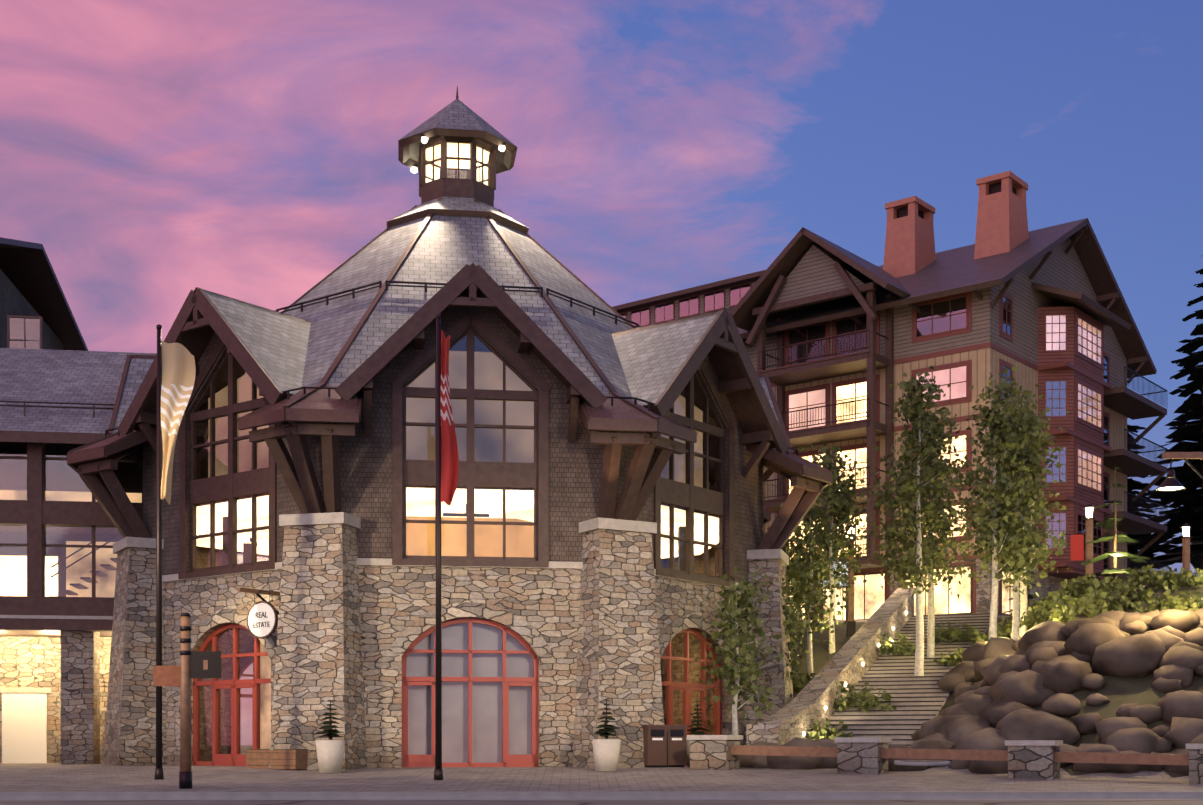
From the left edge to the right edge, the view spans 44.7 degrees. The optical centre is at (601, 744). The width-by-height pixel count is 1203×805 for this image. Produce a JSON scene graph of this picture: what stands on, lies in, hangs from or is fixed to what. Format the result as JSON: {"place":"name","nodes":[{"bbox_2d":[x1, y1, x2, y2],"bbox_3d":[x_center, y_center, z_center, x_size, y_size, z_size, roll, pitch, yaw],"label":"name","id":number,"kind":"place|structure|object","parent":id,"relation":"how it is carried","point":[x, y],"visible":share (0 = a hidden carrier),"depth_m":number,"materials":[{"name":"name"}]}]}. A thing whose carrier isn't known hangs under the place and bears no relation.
{"place":"outdoors","nodes":[
{"label":"outdoors","id":0,"kind":"place"},
{"bbox_2d":[0,318,141,596],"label":"wing glass","id":1,"kind":"object","parent":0,"point":[56,500],"visible":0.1,"depth_m":43.78,"materials":[{"name":"glass"}]},
{"bbox_2d":[0,318,203,596],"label":"wing interior","id":2,"kind":"object","parent":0,"point":[21,562],"depth_m":47.13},
{"bbox_2d":[197,143,718,762],"bbox_3d":[-4.689,-9.253,47.516,17.738,19.720,17.738,0,0,-8],"label":"window glass","id":3,"kind":"object","parent":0,"point":[483,413],"depth_m":40.21,"materials":[{"name":"clear glass"}]},
{"bbox_2d":[0,584,1202,804],"bbox_3d":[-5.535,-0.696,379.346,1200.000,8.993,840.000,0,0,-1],"label":"ground","id":4,"kind":"structure","parent":0,"point":[1116,692],"depth_m":31.84,"materials":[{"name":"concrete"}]},
{"bbox_2d":[0,269,142,763],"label":"wing walls","id":5,"kind":"structure","parent":4,"relation":"on","point":[54,663],"depth_m":43.92,"materials":[{"name":"brown wood"}]},
{"bbox_2d":[0,237,207,454],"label":"wing roof","id":6,"kind":"structure","parent":5,"relation":"on","point":[74,370],"depth_m":47.93,"materials":[{"name":"grey tile"}]},
{"bbox_2d":[154,324,195,778],"bbox_3d":[-9.656,-4.362,33.118,0.958,10.320,0.352,0,0,-1],"label":"flagpole","id":7,"kind":"object","parent":4,"relation":"on","point":[175,385],"visible":1,"depth_m":33.09,"materials":[{"name":"beige fabric"}]},
{"bbox_2d":[153,613,220,788],"bbox_3d":[-8.538,-0.895,30.150,1.385,3.620,0.270,0,0,-1],"label":"sign post","id":8,"kind":"object","parent":4,"relation":"on","point":[200,664],"visible":1,"depth_m":30.09,"materials":[{"name":"brown wood"}]},
{"bbox_2d":[246,749,307,768],"bbox_3d":[-8.248,0.381,37.452,1.900,0.500,0.610,0,0,37],"label":"bench","id":9,"kind":"object","parent":4,"relation":"on","point":[282,758],"visible":0.92,"depth_m":37.05,"materials":[{"name":"wood"}]},
{"bbox_2d":[315,700,345,772],"bbox_3d":[-6.630,-0.189,35.675,0.828,1.779,0.852,0,0,-1],"label":"planter","id":10,"kind":"object","parent":4,"relation":"on","point":[330,753],"visible":1,"depth_m":35.46,"materials":[{"name":"ceramic"}]},
{"bbox_2d":[434,313,458,779],"bbox_3d":[-3.496,-4.450,32.927,0.568,10.520,0.396,0,0,-1],"label":"flagpole","id":11,"kind":"object","parent":4,"relation":"on","point":[447,464],"visible":1,"depth_m":32.89,"materials":[{"name":"brown metal"}]},
{"bbox_2d":[103,129,792,770],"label":"rotunda walls","id":12,"kind":"structure","parent":4,"relation":"on","point":[593,611],"depth_m":38.61,"materials":[{"name":"beige stone"}]},
{"bbox_2d":[238,588,279,638],"bbox_3d":[-8.951,-3.395,38.259,1.036,1.295,1.142,0,0,-8],"label":"oval sign","id":13,"kind":"object","parent":12,"relation":"attached to","point":[262,618],"visible":1,"depth_m":38.12,"materials":[{"name":"white paint"}]},
{"bbox_2d":[73,99,824,518],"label":"roof","id":14,"kind":"structure","parent":12,"relation":"on","point":[293,349],"depth_m":42.32,"materials":[{"name":"grey tile"}]},
{"bbox_2d":[411,134,504,172],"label":"rotunda floodlights","id":15,"kind":"object","parent":14,"relation":"attached to","point":[425,139],"visible":0.62,"depth_m":46.56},
{"bbox_2d":[67,86,832,762],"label":"roof trim","id":16,"kind":"structure","parent":12,"relation":"attached to","point":[297,472],"depth_m":38.64,"materials":[{"name":"brown wood"}]},
{"bbox_2d":[190,142,724,766],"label":"rotunda frames","id":17,"kind":"structure","parent":12,"relation":"in","point":[232,484],"depth_m":40.02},
{"bbox_2d":[0,791,1202,795],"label":"kerb","id":18,"kind":"structure","parent":4,"relation":"on","point":[549,793],"depth_m":29.07,"materials":[{"name":"concrete"}]},
{"bbox_2d":[592,700,620,771],"bbox_3d":[0.177,-0.212,36.394,0.828,1.779,0.924,0,0,-1],"label":"planter","id":19,"kind":"object","parent":4,"relation":"on","point":[606,750],"visible":1,"depth_m":36.16,"materials":[{"name":"ceramic"}]},
{"bbox_2d":[642,725,687,766],"bbox_3d":[1.587,0.050,38.617,1.220,1.115,0.680,0,0,-26],"label":"trash bin","id":20,"kind":"object","parent":4,"relation":"on","point":[664,745],"visible":0.9,"depth_m":38.30,"materials":[{"name":"brown"}]},
{"bbox_2d":[686,701,709,766],"bbox_3d":[2.605,-0.282,39.770,0.802,1.779,0.833,0,0,-1],"label":"planter","id":21,"kind":"object","parent":4,"relation":"on","point":[695,730],"visible":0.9,"depth_m":39.64,"materials":[{"name":"ceramic"}]},
{"bbox_2d":[689,566,784,734],"bbox_3d":[3.808,-2.140,40.822,2.711,5.805,2.815,0,0,-1],"label":"aspen tree","id":22,"kind":"object","parent":4,"relation":"on","point":[738,673],"visible":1,"depth_m":40.58,"materials":[{"name":"green plant"}]},
{"bbox_2d":[763,571,823,696],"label":"aspen tree","id":23,"kind":"object","parent":4,"relation":"on","point":[789,612],"visible":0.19,"depth_m":44.82,"materials":[{"name":"green plant"}]},
{"bbox_2d":[764,524,833,669],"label":"aspen tree","id":24,"kind":"object","parent":4,"relation":"on","point":[796,566],"visible":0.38,"depth_m":49.22,"materials":[{"name":"green plant"}]},
{"bbox_2d":[792,672,816,693],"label":"shrub","id":25,"kind":"object","parent":4,"relation":"on","point":[797,688],"visible":0.27,"depth_m":50.75,"materials":[{"name":"green plant"}]},
{"bbox_2d":[780,487,856,677],"bbox_3d":[7.817,-5.675,53.005,2.930,7.212,2.898,0,0,-23],"label":"aspen tree","id":26,"kind":"object","parent":4,"relation":"on","point":[812,514],"visible":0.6,"depth_m":52.88,"materials":[{"name":"green plant"}]},
{"bbox_2d":[798,560,847,620],"bbox_3d":[9.088,-6.280,60.042,2.450,2.575,0.100,0,0,-1],"label":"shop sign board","id":27,"kind":"object","parent":4,"relation":"on","point":[846,573],"visible":0.1,"depth_m":60.01,"materials":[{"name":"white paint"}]},
{"bbox_2d":[807,717,852,739],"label":"shrub","id":28,"kind":"object","parent":4,"relation":"on","point":[825,730],"visible":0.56,"depth_m":42.81,"materials":[{"name":"green plant"}]},
{"bbox_2d":[747,587,915,744],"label":"stair wall","id":29,"kind":"structure","parent":4,"relation":"on","point":[854,658],"depth_m":47.01,"materials":[{"name":"stone"}]},
{"bbox_2d":[793,440,870,653],"bbox_3d":[8.478,-7.502,55.709,3.463,8.320,3.550,0,0,-1],"label":"aspen tree","id":30,"kind":"object","parent":4,"relation":"on","point":[841,510],"visible":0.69,"depth_m":55.28,"materials":[{"name":"green plant"}]},
{"bbox_2d":[845,524,856,636],"bbox_3d":[9.737,-6.384,57.053,0.480,4.400,0.457,0,0,-1],"label":"lamp post","id":31,"kind":"object","parent":4,"relation":"on","point":[851,627],"visible":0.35,"depth_m":56.94,"materials":[{"name":"black metal"}]},
{"bbox_2d":[834,681,896,711],"bbox_3d":[8.207,-1.528,46.337,2.302,1.062,2.230,0,0,-1],"label":"shrub","id":32,"kind":"object","parent":4,"relation":"on","point":[863,695],"visible":0.9,"depth_m":45.89,"materials":[{"name":"green plant"}]},
{"bbox_2d":[619,171,1167,619],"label":"condo walls","id":33,"kind":"structure","parent":4,"relation":"on","point":[981,345],"depth_m":67.65,"materials":[{"name":"brown wood"}]},
{"bbox_2d":[621,284,1065,619],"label":"condo windows","id":34,"kind":"structure","parent":33,"relation":"in","point":[875,583],"depth_m":67.63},
{"bbox_2d":[620,284,1107,618],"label":"condo glass","id":35,"kind":"object","parent":34,"relation":"in","point":[1089,420],"visible":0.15,"depth_m":68.22,"materials":[{"name":"glass"}]},
{"bbox_2d":[612,218,1156,377],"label":"roof","id":36,"kind":"structure","parent":33,"relation":"on","point":[953,271],"depth_m":68.51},
{"bbox_2d":[876,632,915,656],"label":"shrub","id":37,"kind":"object","parent":4,"relation":"on","point":[887,648],"visible":0.73,"depth_m":52.55,"materials":[{"name":"green plant"}]},
{"bbox_2d":[820,613,989,746],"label":"stairs","id":38,"kind":"structure","parent":4,"relation":"on","point":[916,701],"depth_m":48.07,"materials":[{"name":"concrete"}]},
{"bbox_2d":[853,366,972,675],"bbox_3d":[10.591,-7.370,49.776,3.111,10.651,3.748,0,0,-32],"label":"aspen tree","id":39,"kind":"object","parent":4,"relation":"on","point":[924,445],"visible":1,"depth_m":49.44,"materials":[{"name":"green plant"}]},
{"bbox_2d":[894,760,949,765],"bbox_3d":[5.369,0.311,24.484,0.920,0.060,0.920,0,2,-1],"label":"flat rock","id":40,"kind":"object","parent":4,"relation":"on","point":[922,762],"visible":1,"depth_m":24.15,"materials":[{"name":"stone"}]},
{"bbox_2d":[883,401,977,657],"bbox_3d":[11.467,-7.489,51.957,3.534,9.296,3.310,0,0,-1],"label":"aspen tree","id":41,"kind":"object","parent":4,"relation":"on","point":[931,626],"visible":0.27,"depth_m":51.85,"materials":[{"name":"green plant"}]},
{"bbox_2d":[687,735,1202,783],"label":"bench","id":42,"kind":"object","parent":4,"relation":"on","point":[1034,759],"visible":0.81,"depth_m":34.91,"materials":[{"name":"stone"}]},
{"bbox_2d":[933,647,963,665],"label":"shrub","id":43,"kind":"object","parent":4,"relation":"on","point":[954,658],"visible":0.6,"depth_m":50.28,"materials":[{"name":"green plant"}]},
{"bbox_2d":[924,621,979,643],"bbox_3d":[12.912,-4.089,53.979,2.073,0.907,1.979,0,0,-1],"label":"shrub","id":44,"kind":"object","parent":4,"relation":"on","point":[956,633],"visible":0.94,"depth_m":53.52,"materials":[{"name":"green plant"}]},
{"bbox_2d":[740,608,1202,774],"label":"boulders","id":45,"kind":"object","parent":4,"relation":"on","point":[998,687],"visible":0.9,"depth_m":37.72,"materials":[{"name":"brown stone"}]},
{"bbox_2d":[970,626,1011,645],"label":"shrub","id":46,"kind":"object","parent":4,"relation":"on","point":[983,637],"visible":0.21,"depth_m":50.95,"materials":[{"name":"green plant"}]},
{"bbox_2d":[930,366,1066,638],"bbox_3d":[12.502,-7.055,46.638,4.356,9.983,4.001,0,0,-1],"label":"aspen tree","id":47,"kind":"object","parent":4,"relation":"on","point":[1001,440],"visible":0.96,"depth_m":46.20,"materials":[{"name":"green plant"}]},
{"bbox_2d":[987,616,1030,634],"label":"shrub","id":48,"kind":"object","parent":4,"relation":"on","point":[1008,625],"visible":0.21,"depth_m":51.69,"materials":[{"name":"green plant"}]},
{"bbox_2d":[998,570,1036,612],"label":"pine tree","id":49,"kind":"object","parent":4,"relation":"on","point":[1029,596],"visible":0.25,"depth_m":56.02,"materials":[{"name":"green plant"}]},
{"bbox_2d":[969,398,1069,640],"bbox_3d":[13.260,-6.914,47.269,3.385,8.388,3.623,0,0,-1],"label":"aspen tree","id":50,"kind":"object","parent":4,"relation":"on","point":[1040,437],"visible":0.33,"depth_m":46.92,"materials":[{"name":"green plant"}]},
{"bbox_2d":[976,384,1069,636],"bbox_3d":[14.506,-7.897,50.198,3.198,8.794,3.175,0,0,31],"label":"aspen tree","id":51,"kind":"object","parent":4,"relation":"on","point":[1023,597],"visible":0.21,"depth_m":49.89,"materials":[{"name":"green plant"}]},
{"bbox_2d":[1010,594,1047,620],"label":"shrub","id":52,"kind":"object","parent":4,"relation":"on","point":[1030,601],"visible":0.08,"depth_m":53.25,"materials":[{"name":"green plant"}]},
{"bbox_2d":[1019,606,1052,627],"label":"shrub","id":53,"kind":"object","parent":4,"relation":"on","point":[1029,619],"visible":0.58,"depth_m":47.17,"materials":[{"name":"green plant"}]},
{"bbox_2d":[1031,599,1045,617],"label":"shrub","id":54,"kind":"object","parent":4,"relation":"on","point":[1037,603],"visible":0.04,"depth_m":52.50,"materials":[{"name":"green plant"}]},
{"bbox_2d":[1033,592,1072,609],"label":"shrub","id":55,"kind":"object","parent":4,"relation":"on","point":[1050,599],"visible":0.25,"depth_m":49.14,"materials":[{"name":"green plant"}]},
{"bbox_2d":[1036,590,1092,614],"bbox_3d":[14.541,-4.431,45.813,1.771,0.866,1.763,0,0,-38],"label":"shrub","id":56,"kind":"object","parent":4,"relation":"on","point":[1052,608],"visible":0.4,"depth_m":45.73,"materials":[{"name":"green plant"}]},
{"bbox_2d":[1060,574,1092,597],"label":"shrub","id":57,"kind":"object","parent":4,"relation":"on","point":[1065,585],"visible":0.1,"depth_m":50.07,"materials":[{"name":"green plant"}]},
{"bbox_2d":[1055,576,1103,597],"bbox_3d":[16.634,-5.372,50.830,1.829,0.924,1.886,0,0,-1],"label":"shrub","id":58,"kind":"object","parent":4,"relation":"on","point":[1066,582],"depth_m":50.67,"materials":[{"name":"green plant"}]},
{"bbox_2d":[1049,590,1124,622],"bbox_3d":[14.309,-4.027,43.062,2.133,1.018,2.210,0,0,-1],"label":"shrub","id":59,"kind":"object","parent":4,"relation":"on","point":[1080,606],"visible":0.71,"depth_m":42.73,"materials":[{"name":"green plant"}]},
{"bbox_2d":[1062,574,1111,596],"bbox_3d":[15.582,-5.083,46.796,1.652,0.762,1.581,0,0,-1],"label":"shrub","id":60,"kind":"object","parent":4,"relation":"on","point":[1079,589],"visible":0.65,"depth_m":46.63,"materials":[{"name":"green plant"}]},
{"bbox_2d":[1083,503,1094,577],"bbox_3d":[18.752,-7.200,56.200,0.480,4.100,0.457,0,0,-1],"label":"lamp post","id":61,"kind":"object","parent":4,"relation":"on","point":[1089,508],"visible":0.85,"depth_m":56.09,"materials":[{"name":"brown wood"}]},
{"bbox_2d":[1065,534,1083,559],"bbox_3d":[18.104,-7.558,56.089,0.800,1.015,0.030,0,0,-1],"label":"banner","id":62,"kind":"object","parent":61,"relation":"attached to","point":[1077,546],"visible":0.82,"depth_m":56.08,"materials":[{"name":"red fabric"}]},
{"bbox_2d":[1083,575,1146,603],"bbox_3d":[15.624,-4.662,44.438,1.884,0.963,2.007,0,0,-1],"label":"shrub","id":63,"kind":"object","parent":4,"relation":"on","point":[1090,589],"visible":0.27,"depth_m":44.17,"materials":[{"name":"green plant"}]},
{"bbox_2d":[1080,466,1150,585],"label":"pine tree","id":64,"kind":"object","parent":4,"relation":"on","point":[1110,523],"visible":0.92,"depth_m":49.70,"materials":[{"name":"green plant"}]},
{"bbox_2d":[1093,589,1140,610],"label":"shrub","id":65,"kind":"object","parent":4,"relation":"on","point":[1127,603],"visible":0.6,"depth_m":43.48,"materials":[{"name":"green plant"}]},
{"bbox_2d":[1107,583,1157,602],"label":"shrub","id":66,"kind":"object","parent":4,"relation":"on","point":[1144,593],"visible":0.27,"depth_m":43.88,"materials":[{"name":"green plant"}]},
{"bbox_2d":[1127,425,1152,573],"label":"forest conifer","id":67,"kind":"object","parent":4,"relation":"on","point":[1130,504],"depth_m":106.22,"materials":[{"name":"green plant"}]},
{"bbox_2d":[1120,564,1169,589],"bbox_3d":[17.188,-5.253,45.948,1.654,0.810,1.660,0,0,35],"label":"shrub","id":68,"kind":"object","parent":4,"relation":"on","point":[1151,575],"visible":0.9,"depth_m":45.72,"materials":[{"name":"green plant"}]},
{"bbox_2d":[1127,428,1167,573],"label":"forest conifer","id":69,"kind":"object","parent":4,"relation":"on","point":[1137,493],"depth_m":110.15,"materials":[{"name":"green plant"}]},
{"bbox_2d":[1127,417,1173,572],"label":"forest conifer","id":70,"kind":"object","parent":4,"relation":"on","point":[1149,550],"visible":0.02,"depth_m":107.08,"materials":[{"name":"green plant"}]},
{"bbox_2d":[1129,269,1202,575],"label":"forest conifer","id":71,"kind":"object","parent":4,"relation":"on","point":[1189,498],"visible":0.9,"depth_m":92.03,"materials":[{"name":"green plant"}]},
{"bbox_2d":[1133,585,1202,612],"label":"shrub","id":72,"kind":"object","parent":4,"relation":"on","point":[1161,601],"visible":0.5,"depth_m":41.94,"materials":[{"name":"green plant"}]},
{"bbox_2d":[1154,566,1202,588],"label":"shrub","id":73,"kind":"object","parent":4,"relation":"on","point":[1184,578],"visible":0.92,"depth_m":44.97,"materials":[{"name":"green plant"}]},
{"bbox_2d":[1156,452,1202,491],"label":"lamp post","id":74,"kind":"object","parent":4,"relation":"on","point":[1171,483],"visible":1,"depth_m":37.57,"materials":[{"name":"black metal"}]},
{"bbox_2d":[1163,595,1202,610],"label":"shrub","id":75,"kind":"object","parent":4,"relation":"on","point":[1196,606],"visible":0.33,"depth_m":41.07,"materials":[{"name":"green plant"}]},
{"bbox_2d":[1180,523,1191,570],"bbox_3d":[23.511,-7.043,58.778,0.480,3.700,0.457,0,0,-1],"label":"lamp post","id":76,"kind":"object","parent":4,"relation":"on","point":[1186,537],"visible":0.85,"depth_m":58.67,"materials":[{"name":"brown wood"}]},
{"bbox_2d":[0,0,1202,744],"label":"sky","id":77,"kind":"structure","parent":0,"point":[155,152],"materials":[{"name":"purple"}]}
]}

